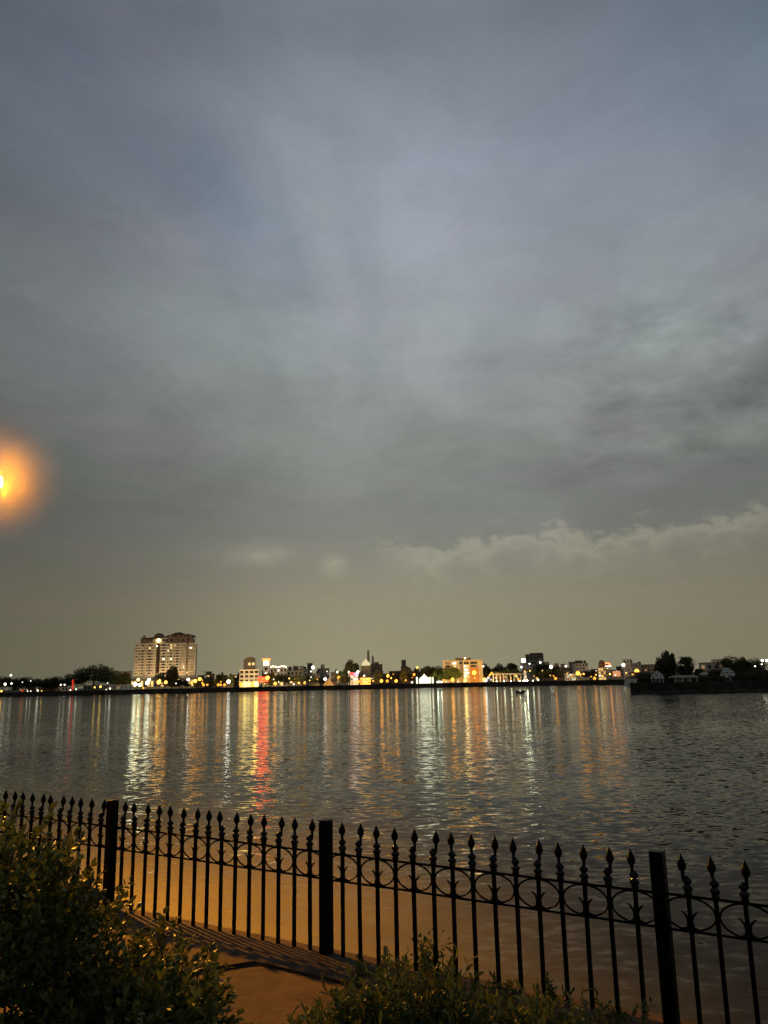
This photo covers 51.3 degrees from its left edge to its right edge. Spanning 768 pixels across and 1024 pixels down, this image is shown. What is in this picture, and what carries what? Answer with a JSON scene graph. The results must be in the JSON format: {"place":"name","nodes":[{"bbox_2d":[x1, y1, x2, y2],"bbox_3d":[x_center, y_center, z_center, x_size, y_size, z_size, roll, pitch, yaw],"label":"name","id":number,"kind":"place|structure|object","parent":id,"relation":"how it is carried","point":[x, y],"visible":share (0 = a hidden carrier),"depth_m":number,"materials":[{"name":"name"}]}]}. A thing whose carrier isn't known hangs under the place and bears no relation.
{"place":"outdoors","nodes":[
{"label":"outdoors","id":0,"kind":"place"},
{"bbox_2d":[0,928,254,1004],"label":"pavement","id":1,"kind":"structure","parent":0,"point":[233,961],"depth_m":6.02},
{"bbox_2d":[0,798,261,1023],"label":"broadleaf shrub","id":2,"kind":"object","parent":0,"point":[48,930],"visible":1,"depth_m":3.16,"materials":[{"name":"green plant"}]},
{"bbox_2d":[0,965,380,1023],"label":"pavement","id":3,"kind":"structure","parent":0,"point":[266,995],"depth_m":5.35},
{"bbox_2d":[0,676,729,691],"bbox_3d":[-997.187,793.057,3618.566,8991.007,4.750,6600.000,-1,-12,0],"label":"ground","id":4,"kind":"structure","parent":0,"point":[215,687],"depth_m":707.34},
{"bbox_2d":[0,676,10,691],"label":"tree","id":5,"kind":"object","parent":4,"relation":"on","point":[2,681],"visible":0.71,"depth_m":526.76,"materials":[{"name":"green plant"}]},
{"bbox_2d":[9,677,27,691],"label":"tree","id":6,"kind":"object","parent":4,"relation":"on","point":[14,681],"visible":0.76,"depth_m":525.95,"materials":[{"name":"green plant"}]},
{"bbox_2d":[17,676,37,691],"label":"tree","id":7,"kind":"object","parent":4,"relation":"on","point":[29,681],"visible":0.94,"depth_m":527.07,"materials":[{"name":"green plant"}]},
{"bbox_2d":[40,677,57,690],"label":"tree","id":8,"kind":"object","parent":4,"relation":"on","point":[44,684],"visible":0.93,"depth_m":525.93,"materials":[{"name":"green plant"}]},
{"bbox_2d":[47,676,66,690],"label":"tree","id":9,"kind":"object","parent":4,"relation":"on","point":[57,680],"visible":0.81,"depth_m":527.14,"materials":[{"name":"green plant"}]},
{"bbox_2d":[64,671,88,690],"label":"tree","id":10,"kind":"object","parent":4,"relation":"on","point":[69,677],"visible":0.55,"depth_m":516.56,"materials":[{"name":"green plant"}]},
{"bbox_2d":[74,663,116,684],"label":"tree","id":11,"kind":"object","parent":4,"relation":"on","point":[94,671],"visible":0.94,"depth_m":511.60,"materials":[{"name":"green plant"}]},
{"bbox_2d":[83,684,132,690],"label":"wall","id":12,"kind":"structure","parent":4,"relation":"on","point":[112,687],"depth_m":494.19,"materials":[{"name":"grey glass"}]},
{"bbox_2d":[100,672,118,684],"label":"tree","id":13,"kind":"object","parent":4,"relation":"on","point":[110,680],"visible":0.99,"depth_m":509.50,"materials":[{"name":"green plant"}]},
{"bbox_2d":[112,670,123,679],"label":"tree","id":14,"kind":"object","parent":4,"relation":"on","point":[118,674],"visible":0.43,"depth_m":526.82,"materials":[{"name":"green plant"}]},
{"bbox_2d":[121,672,130,684],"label":"tree","id":15,"kind":"object","parent":4,"relation":"on","point":[125,675],"visible":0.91,"depth_m":528.29,"materials":[{"name":"green plant"}]},
{"bbox_2d":[150,672,173,686],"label":"tree","id":16,"kind":"object","parent":4,"relation":"on","point":[162,677],"visible":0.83,"depth_m":585.28,"materials":[{"name":"green plant"}]},
{"bbox_2d":[131,632,196,688],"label":"apartment tower","id":17,"kind":"structure","parent":4,"relation":"on","point":[154,655],"depth_m":749.45,"materials":[{"name":"beige concrete"}]},
{"bbox_2d":[165,665,178,688],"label":"tree","id":18,"kind":"object","parent":4,"relation":"on","point":[172,671],"visible":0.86,"depth_m":586.26,"materials":[{"name":"green plant"}]},
{"bbox_2d":[175,678,188,688],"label":"tree","id":19,"kind":"object","parent":4,"relation":"on","point":[183,683],"visible":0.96,"depth_m":485.98,"materials":[{"name":"green plant"}]},
{"bbox_2d":[195,675,209,687],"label":"town house","id":20,"kind":"structure","parent":4,"relation":"on","point":[200,676],"depth_m":598.82,"materials":[{"name":"grey concrete"}]},
{"bbox_2d":[206,671,214,687],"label":"town house","id":21,"kind":"structure","parent":4,"relation":"on","point":[212,677],"depth_m":629.39,"materials":[{"name":"grey concrete"}]},
{"bbox_2d":[216,674,222,687],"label":"tree","id":22,"kind":"object","parent":4,"relation":"on","point":[219,677],"visible":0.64,"depth_m":565.36,"materials":[{"name":"green plant"}]},
{"bbox_2d":[227,675,234,687],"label":"tree","id":23,"kind":"object","parent":4,"relation":"on","point":[231,679],"visible":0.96,"depth_m":512.90,"materials":[{"name":"green plant"}]},
{"bbox_2d":[238,657,259,686],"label":"shop block","id":24,"kind":"structure","parent":4,"relation":"on","point":[248,674],"depth_m":529.56,"materials":[{"name":"beige concrete"}]},
{"bbox_2d":[258,677,266,686],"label":"neon sign","id":25,"kind":"object","parent":4,"relation":"on","point":[263,680],"visible":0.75,"depth_m":504.40,"materials":[{"name":"metal"}]},
{"bbox_2d":[262,658,269,686],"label":"beacon tower","id":26,"kind":"structure","parent":4,"relation":"on","point":[266,666],"depth_m":550.22,"materials":[{"name":"beige concrete"}]},
{"bbox_2d":[267,671,275,686],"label":"tree","id":27,"kind":"object","parent":4,"relation":"on","point":[272,675],"visible":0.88,"depth_m":520.07,"materials":[{"name":"green plant"}]},
{"bbox_2d":[270,666,286,686],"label":"terrace house","id":28,"kind":"structure","parent":4,"relation":"on","point":[281,670],"depth_m":578.91,"materials":[{"name":"grey concrete"}]},
{"bbox_2d":[279,675,291,683],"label":"tree","id":29,"kind":"object","parent":4,"relation":"on","point":[283,677],"visible":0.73,"depth_m":544.66,"materials":[{"name":"green plant"}]},
{"bbox_2d":[287,666,302,685],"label":"villa","id":30,"kind":"object","parent":4,"relation":"on","point":[293,672],"visible":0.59,"depth_m":588.45,"materials":[{"name":"grey concrete"}]},
{"bbox_2d":[293,674,302,682],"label":"tree","id":31,"kind":"object","parent":4,"relation":"on","point":[297,678],"visible":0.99,"depth_m":510.66,"materials":[{"name":"green plant"}]},
{"bbox_2d":[298,666,307,685],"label":"town house","id":32,"kind":"structure","parent":4,"relation":"on","point":[304,671],"depth_m":630.51,"materials":[{"name":"grey concrete"}]},
{"bbox_2d":[307,663,312,674],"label":"office tower","id":33,"kind":"structure","parent":4,"relation":"on","point":[309,666],"depth_m":638.31,"materials":[{"name":"grey glass"}]},
{"bbox_2d":[310,675,316,685],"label":"tree","id":34,"kind":"object","parent":4,"relation":"on","point":[313,679],"visible":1,"depth_m":523.60,"materials":[{"name":"green plant"}]},
{"bbox_2d":[309,671,319,685],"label":"town house","id":35,"kind":"structure","parent":4,"relation":"on","point":[317,674],"depth_m":581.22,"materials":[{"name":"grey concrete"}]},
{"bbox_2d":[317,664,329,685],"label":"town house","id":36,"kind":"structure","parent":4,"relation":"on","point":[322,670],"depth_m":634.48,"materials":[{"name":"grey concrete"}]},
{"bbox_2d":[331,669,337,684],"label":"town house","id":37,"kind":"structure","parent":4,"relation":"on","point":[334,681],"depth_m":584.00,"materials":[{"name":"grey concrete"}]},
{"bbox_2d":[334,671,346,684],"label":"tree","id":38,"kind":"object","parent":4,"relation":"on","point":[339,673],"visible":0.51,"depth_m":525.92,"materials":[{"name":"green plant"}]},
{"bbox_2d":[339,676,350,682],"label":"tree","id":39,"kind":"object","parent":4,"relation":"on","point":[341,679],"visible":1,"depth_m":507.46,"materials":[{"name":"green plant"}]},
{"bbox_2d":[343,659,358,676],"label":"tree","id":40,"kind":"object","parent":4,"relation":"on","point":[355,665],"visible":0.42,"depth_m":548.81,"materials":[{"name":"green plant"}]},
{"bbox_2d":[348,672,357,684],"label":"shop block","id":41,"kind":"structure","parent":4,"relation":"on","point":[354,680],"depth_m":533.67,"materials":[{"name":"pink glass"}]},
{"bbox_2d":[360,677,370,684],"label":"kiosk","id":42,"kind":"object","parent":4,"relation":"on","point":[363,680],"visible":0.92,"depth_m":503.92,"materials":[{"name":"yellow glass"}]},
{"bbox_2d":[367,650,382,683],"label":"office block","id":43,"kind":"structure","parent":4,"relation":"on","point":[376,665],"depth_m":628.62,"materials":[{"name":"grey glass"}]},
{"bbox_2d":[373,670,381,683],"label":"tree","id":44,"kind":"object","parent":4,"relation":"on","point":[377,675],"visible":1,"depth_m":522.84,"materials":[{"name":"green plant"}]},
{"bbox_2d":[380,673,391,681],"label":"tree","id":45,"kind":"object","parent":4,"relation":"on","point":[385,677],"visible":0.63,"depth_m":545.69,"materials":[{"name":"green plant"}]},
{"bbox_2d":[389,671,400,683],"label":"town house","id":46,"kind":"structure","parent":4,"relation":"on","point":[391,674],"depth_m":624.94,"materials":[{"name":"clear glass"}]},
{"bbox_2d":[399,669,406,683],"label":"tree","id":47,"kind":"object","parent":4,"relation":"on","point":[403,676],"visible":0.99,"depth_m":523.07,"materials":[{"name":"green plant"}]},
{"bbox_2d":[399,667,412,683],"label":"town house","id":48,"kind":"structure","parent":4,"relation":"on","point":[409,670],"depth_m":626.18,"materials":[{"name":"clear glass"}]},
{"bbox_2d":[398,672,415,683],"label":"tree","id":49,"kind":"object","parent":4,"relation":"on","point":[409,677],"visible":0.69,"depth_m":540.76,"materials":[{"name":"green plant"}]},
{"bbox_2d":[420,667,433,677],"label":"tree","id":50,"kind":"object","parent":4,"relation":"on","point":[426,671],"visible":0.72,"depth_m":547.03,"materials":[{"name":"green plant"}]},
{"bbox_2d":[430,670,440,682],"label":"tree","id":51,"kind":"object","parent":4,"relation":"on","point":[434,674],"visible":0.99,"depth_m":509.82,"materials":[{"name":"green plant"}]},
{"bbox_2d":[428,666,442,681],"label":"tree","id":52,"kind":"object","parent":4,"relation":"on","point":[437,669],"visible":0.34,"depth_m":550.04,"materials":[{"name":"green plant"}]},
{"bbox_2d":[440,666,461,682],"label":"tree","id":53,"kind":"object","parent":4,"relation":"on","point":[448,670],"visible":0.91,"depth_m":508.77,"materials":[{"name":"green plant"}]},
{"bbox_2d":[449,668,461,682],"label":"tree","id":54,"kind":"object","parent":4,"relation":"on","point":[454,674],"visible":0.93,"depth_m":508.88,"materials":[{"name":"green plant"}]},
{"bbox_2d":[442,658,482,682],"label":"apartment block","id":55,"kind":"structure","parent":4,"relation":"on","point":[469,665],"depth_m":534.43,"materials":[{"name":"orange concrete"}]},
{"bbox_2d":[482,663,492,678],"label":"tree","id":56,"kind":"object","parent":4,"relation":"on","point":[487,668],"visible":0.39,"depth_m":624.68,"materials":[{"name":"green plant"}]},
{"bbox_2d":[492,663,506,671],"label":"tree","id":57,"kind":"object","parent":4,"relation":"on","point":[498,668],"visible":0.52,"depth_m":624.94,"materials":[{"name":"green plant"}]},
{"bbox_2d":[492,672,511,681],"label":"shop block","id":58,"kind":"structure","parent":4,"relation":"on","point":[498,678],"depth_m":548.12,"materials":[{"name":"beige concrete"}]},
{"bbox_2d":[493,673,522,681],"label":"colonnade","id":59,"kind":"object","parent":4,"relation":"on","point":[503,674],"visible":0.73,"depth_m":508.81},
{"bbox_2d":[504,670,515,679],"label":"tree","id":60,"kind":"object","parent":4,"relation":"on","point":[511,671],"visible":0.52,"depth_m":538.08,"materials":[{"name":"green plant"}]},
{"bbox_2d":[503,663,518,681],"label":"tree","id":61,"kind":"object","parent":4,"relation":"on","point":[511,666],"visible":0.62,"depth_m":627.03,"materials":[{"name":"green plant"}]},
{"bbox_2d":[521,662,535,680],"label":"town house","id":62,"kind":"structure","parent":4,"relation":"on","point":[527,667],"depth_m":640.52,"materials":[{"name":"grey concrete"}]},
{"bbox_2d":[520,653,543,680],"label":"office tower","id":63,"kind":"structure","parent":4,"relation":"on","point":[536,658],"depth_m":708.21,"materials":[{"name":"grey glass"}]},
{"bbox_2d":[530,663,550,680],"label":"tree","id":64,"kind":"object","parent":4,"relation":"on","point":[539,668],"visible":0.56,"depth_m":624.43,"materials":[{"name":"green plant"}]},
{"bbox_2d":[561,664,572,680],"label":"town house","id":65,"kind":"structure","parent":4,"relation":"on","point":[565,670],"depth_m":620.32,"materials":[{"name":"grey concrete"}]},
{"bbox_2d":[564,674,575,680],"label":"shop block","id":66,"kind":"structure","parent":4,"relation":"on","point":[572,677],"depth_m":508.66,"materials":[{"name":"beige glass"}]},
{"bbox_2d":[572,660,588,679],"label":"town house","id":67,"kind":"structure","parent":4,"relation":"on","point":[581,667],"depth_m":580.81,"materials":[{"name":"grey concrete"}]},
{"bbox_2d":[584,669,597,677],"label":"tree","id":68,"kind":"object","parent":4,"relation":"on","point":[593,673],"visible":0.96,"depth_m":544.63,"materials":[{"name":"green plant"}]},
{"bbox_2d":[598,660,605,679],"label":"lit house","id":69,"kind":"structure","parent":4,"relation":"on","point":[601,669],"depth_m":489.90,"materials":[{"name":"beige concrete"}]},
{"bbox_2d":[599,664,609,679],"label":"town house","id":70,"kind":"structure","parent":4,"relation":"on","point":[607,674],"depth_m":628.08,"materials":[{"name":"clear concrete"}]},
{"bbox_2d":[609,667,622,679],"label":"town house","id":71,"kind":"structure","parent":4,"relation":"on","point":[617,677],"depth_m":609.80,"materials":[{"name":"brown concrete"}]},
{"bbox_2d":[622,659,632,678],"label":"villa","id":72,"kind":"object","parent":4,"relation":"on","point":[627,666],"visible":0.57,"depth_m":549.32,"materials":[{"name":"grey concrete"}]},
{"bbox_2d":[631,663,641,671],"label":"villa","id":73,"kind":"object","parent":4,"relation":"on","point":[634,666],"visible":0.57,"depth_m":539.37,"materials":[{"name":"grey concrete"}]},
{"bbox_2d":[641,664,654,673],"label":"villa","id":74,"kind":"object","parent":4,"relation":"on","point":[646,668],"visible":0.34,"depth_m":548.98,"materials":[{"name":"grey concrete"}]},
{"bbox_2d":[699,662,718,674],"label":"town house","id":75,"kind":"structure","parent":4,"relation":"on","point":[706,666],"depth_m":568.76,"materials":[{"name":"grey concrete"}]},
{"bbox_2d":[361,659,370,676],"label":"domed hall","id":76,"kind":"structure","parent":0,"point":[366,667],"depth_m":606.49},
{"bbox_2d":[0,685,767,1023],"bbox_3d":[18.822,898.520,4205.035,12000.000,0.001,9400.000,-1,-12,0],"label":"lake water","id":77,"kind":"structure","parent":0,"point":[596,771],"depth_m":26.63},
{"bbox_2d":[0,677,747,696],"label":"embankment wall","id":78,"kind":"structure","parent":77,"relation":"in","point":[331,687],"depth_m":477.52,"materials":[{"name":"concrete"}]},
{"bbox_2d":[90,902,697,1023],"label":"retaining wall","id":79,"kind":"structure","parent":77,"relation":"in","point":[286,956],"depth_m":5.97,"materials":[{"name":"stone"}]},
{"bbox_2d":[334,954,413,978],"bbox_3d":[-0.056,3.146,5.562,0.533,0.187,0.323,-5,-13,19],"label":"weed clump","id":80,"kind":"object","parent":79,"relation":"on","point":[360,972],"visible":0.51,"depth_m":5.54,"materials":[{"name":"green plant"}]},
{"bbox_2d":[0,790,767,1023],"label":"iron railing","id":81,"kind":"object","parent":79,"relation":"on","point":[659,892],"visible":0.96,"depth_m":5.75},
{"bbox_2d":[404,928,451,974],"bbox_3d":[0.315,3.107,5.656,0.228,0.287,0.326,-9,-14,33],"label":"weed clump","id":82,"kind":"object","parent":79,"relation":"on","point":[422,946],"visible":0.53,"depth_m":5.65,"materials":[{"name":"green plant"}]},
{"bbox_2d":[447,971,517,1001],"bbox_3d":[0.654,3.074,5.180,0.492,0.133,0.367,4,-13,-24],"label":"weed clump","id":83,"kind":"object","parent":79,"relation":"on","point":[509,984],"visible":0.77,"depth_m":5.21,"materials":[{"name":"green plant"}]},
{"bbox_2d":[535,971,574,1004],"bbox_3d":[1.060,2.999,4.996,0.199,0.183,0.201,-12,-16,41],"label":"weed clump","id":84,"kind":"object","parent":79,"relation":"on","point":[550,992],"visible":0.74,"depth_m":5.02,"materials":[{"name":"green plant"}]},
{"bbox_2d":[581,987,655,1023],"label":"weed clump","id":85,"kind":"object","parent":79,"relation":"on","point":[617,1017],"visible":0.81,"depth_m":4.72,"materials":[{"name":"green plant"}]},
{"bbox_2d":[0,0,767,689],"label":"sky","id":86,"kind":"structure","parent":0,"point":[422,333],"materials":[{"name":"grey"}]},
{"bbox_2d":[281,942,512,1023],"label":"shrub","id":87,"kind":"object","parent":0,"point":[424,1003],"visible":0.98,"depth_m":2.79,"materials":[{"name":"green plant"}]},
{"bbox_2d":[448,979,610,1023],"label":"shrub","id":88,"kind":"object","parent":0,"point":[530,1014],"visible":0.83,"depth_m":2.85,"materials":[{"name":"green plant"}]},
{"bbox_2d":[669,675,697,681],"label":"waterside pavilion","id":89,"kind":"structure","parent":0,"point":[682,678],"depth_m":192.71,"materials":[{"name":"paint"}]},
{"bbox_2d":[630,680,767,692],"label":"headland ground","id":90,"kind":"structure","parent":0,"point":[697,688],"depth_m":183.59,"materials":[{"name":"soil"}]},
{"bbox_2d":[623,677,637,686],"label":"boat house","id":91,"kind":"structure","parent":90,"relation":"on","point":[628,681],"depth_m":196.43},
{"bbox_2d":[635,671,651,682],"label":"garden shrub","id":92,"kind":"object","parent":90,"relation":"on","point":[643,673],"visible":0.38,"depth_m":222.97,"materials":[{"name":"green plant"}]},
{"bbox_2d":[639,674,654,682],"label":"garden shrub","id":93,"kind":"object","parent":90,"relation":"on","point":[643,678],"visible":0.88,"depth_m":202.59,"materials":[{"name":"green plant"}]},
{"bbox_2d":[650,671,664,681],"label":"shell kiosk","id":94,"kind":"object","parent":90,"relation":"on","point":[656,675],"visible":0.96,"depth_m":199.94,"materials":[{"name":"paint"}]},
{"bbox_2d":[653,656,666,681],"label":"tree","id":95,"kind":"object","parent":90,"relation":"on","point":[655,669],"visible":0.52,"depth_m":209.35,"materials":[{"name":"green plant"}]},
{"bbox_2d":[656,650,677,681],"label":"tree","id":96,"kind":"object","parent":90,"relation":"on","point":[667,664],"visible":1,"depth_m":206.96,"materials":[{"name":"green plant"}]},
{"bbox_2d":[665,651,676,678],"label":"tree","id":97,"kind":"object","parent":90,"relation":"on","point":[672,657],"visible":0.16,"depth_m":211.41,"materials":[{"name":"green plant"}]},
{"bbox_2d":[677,656,694,674],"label":"tree","id":98,"kind":"object","parent":90,"relation":"on","point":[690,668],"visible":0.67,"depth_m":232.84,"materials":[{"name":"green plant"}]},
{"bbox_2d":[678,656,697,672],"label":"palm tree","id":99,"kind":"object","parent":90,"relation":"on","point":[687,659],"visible":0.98,"depth_m":230.27,"materials":[{"name":"green plant"}]},
{"bbox_2d":[630,680,767,686],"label":"parapet wall","id":100,"kind":"structure","parent":90,"relation":"on","point":[709,683],"depth_m":183.65,"materials":[{"name":"stone"}]},
{"bbox_2d":[693,668,704,677],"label":"garden shrub","id":101,"kind":"object","parent":90,"relation":"on","point":[697,671],"visible":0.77,"depth_m":236.14,"materials":[{"name":"green plant"}]},
{"bbox_2d":[707,669,725,676],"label":"garden shrub","id":102,"kind":"object","parent":90,"relation":"on","point":[717,672],"visible":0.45,"depth_m":255.12,"materials":[{"name":"green plant"}]},
{"bbox_2d":[720,668,734,680],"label":"shell kiosk","id":103,"kind":"object","parent":90,"relation":"on","point":[727,672],"visible":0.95,"depth_m":220.09,"materials":[{"name":"paint"}]},
{"bbox_2d":[715,656,749,675],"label":"tree","id":104,"kind":"object","parent":90,"relation":"on","point":[724,663],"visible":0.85,"depth_m":255.85,"materials":[{"name":"green plant"}]},
{"bbox_2d":[733,656,751,671],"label":"tree","id":105,"kind":"object","parent":90,"relation":"on","point":[743,658],"visible":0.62,"depth_m":255.96,"materials":[{"name":"green plant"}]},
{"bbox_2d":[742,658,767,674],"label":"tree","id":106,"kind":"object","parent":90,"relation":"on","point":[757,663],"visible":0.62,"depth_m":254.79,"materials":[{"name":"green plant"}]},
{"label":"promenade path","id":107,"kind":"structure","parent":0,"visible":0},
{"bbox_2d":[323,677,333,685],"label":"pyramid tent","id":108,"kind":"object","parent":107,"relation":"on","point":[328,682],"visible":0.96,"depth_m":487.86,"materials":[{"name":"fabric"}]},
{"bbox_2d":[418,674,430,683],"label":"event tent","id":109,"kind":"object","parent":107,"relation":"on","point":[423,679],"visible":0.87,"depth_m":498.69,"materials":[{"name":"fabric"}]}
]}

